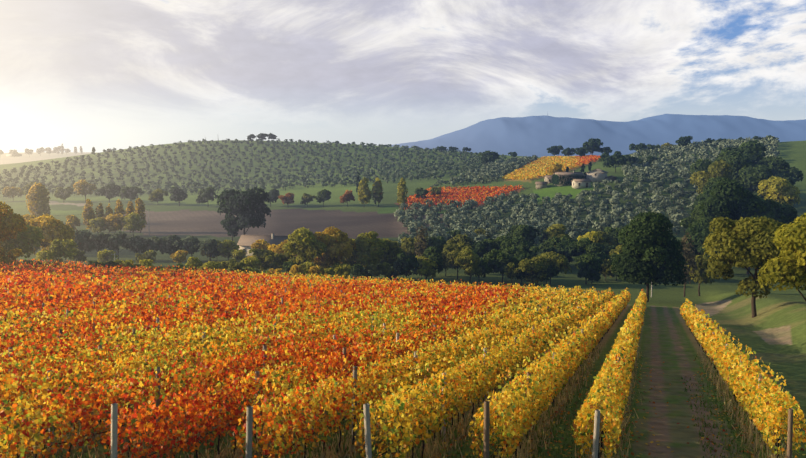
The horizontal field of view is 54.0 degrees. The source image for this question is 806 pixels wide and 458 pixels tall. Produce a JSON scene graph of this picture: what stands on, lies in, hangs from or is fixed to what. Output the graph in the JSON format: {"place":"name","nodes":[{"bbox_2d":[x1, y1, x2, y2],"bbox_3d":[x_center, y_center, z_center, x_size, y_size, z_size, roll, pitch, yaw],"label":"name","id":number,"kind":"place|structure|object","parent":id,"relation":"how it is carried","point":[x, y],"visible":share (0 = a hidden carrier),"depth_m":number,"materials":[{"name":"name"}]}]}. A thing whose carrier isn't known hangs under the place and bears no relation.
{"place":"outdoors","nodes":[
{"label":"outdoors","id":0,"kind":"place"},
{"bbox_2d":[0,114,805,457],"bbox_3d":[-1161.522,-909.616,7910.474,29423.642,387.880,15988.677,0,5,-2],"label":"ground","id":1,"kind":"structure","parent":0,"point":[772,334],"depth_m":333.69,"materials":[{"name":"green plant"}]},
{"bbox_2d":[6,151,615,255],"bbox_3d":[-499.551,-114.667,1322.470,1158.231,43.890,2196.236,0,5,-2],"label":"house walls","id":2,"kind":"structure","parent":1,"relation":"on","point":[600,176],"depth_m":397.38,"materials":[{"name":"beige stone"}]},
{"bbox_2d":[51,150,616,245],"bbox_3d":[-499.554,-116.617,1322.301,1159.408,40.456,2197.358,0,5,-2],"label":"house roofs","id":3,"kind":"structure","parent":2,"relation":"on","point":[246,240],"depth_m":249.64,"materials":[{"name":"brown tile"}]},
{"bbox_2d":[243,173,605,250],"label":"house trim","id":4,"kind":"structure","parent":2,"relation":"attached to","point":[549,181],"depth_m":388.88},
{"bbox_2d":[552,174,584,184],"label":"ivy","id":5,"kind":"object","parent":2,"relation":"attached to","point":[555,177],"visible":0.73,"depth_m":396.40,"materials":[{"name":"green plant"}]},
{"bbox_2d":[55,209,652,296],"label":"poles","id":6,"kind":"object","parent":1,"relation":"on","point":[114,254],"visible":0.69,"depth_m":300.73,"materials":[{"name":"brown wood"}]},
{"bbox_2d":[0,136,779,245],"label":"olive","id":7,"kind":"object","parent":1,"relation":"on","point":[474,218],"depth_m":509.95,"materials":[{"name":"green plant"}]},
{"bbox_2d":[5,260,792,457],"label":"vineyard posts","id":8,"kind":"object","parent":1,"relation":"on","point":[249,423],"visible":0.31,"depth_m":19.29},
{"bbox_2d":[1,292,787,457],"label":"vine wires","id":9,"kind":"object","parent":8,"relation":"attached to","point":[234,378],"visible":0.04,"depth_m":22.00,"materials":[{"name":"grey metal"}]},
{"bbox_2d":[0,258,805,457],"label":"vine","id":10,"kind":"object","parent":8,"relation":"on","point":[496,338],"depth_m":26.89,"materials":[{"name":"yellow plant"}]},
{"bbox_2d":[0,133,805,317],"bbox_3d":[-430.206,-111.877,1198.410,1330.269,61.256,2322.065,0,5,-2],"label":"tree","id":11,"kind":"object","parent":1,"relation":"on","point":[748,226],"depth_m":194.01,"materials":[{"name":"green plant"}]},
{"bbox_2d":[398,155,600,208],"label":"distant vineyard","id":12,"kind":"object","parent":1,"relation":"on","point":[541,166],"visible":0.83,"depth_m":428.56,"materials":[{"name":"yellow plant"}]},
{"bbox_2d":[0,0,805,152],"label":"sky","id":13,"kind":"structure","parent":0,"point":[101,75],"materials":[{"name":"white"}]}
]}

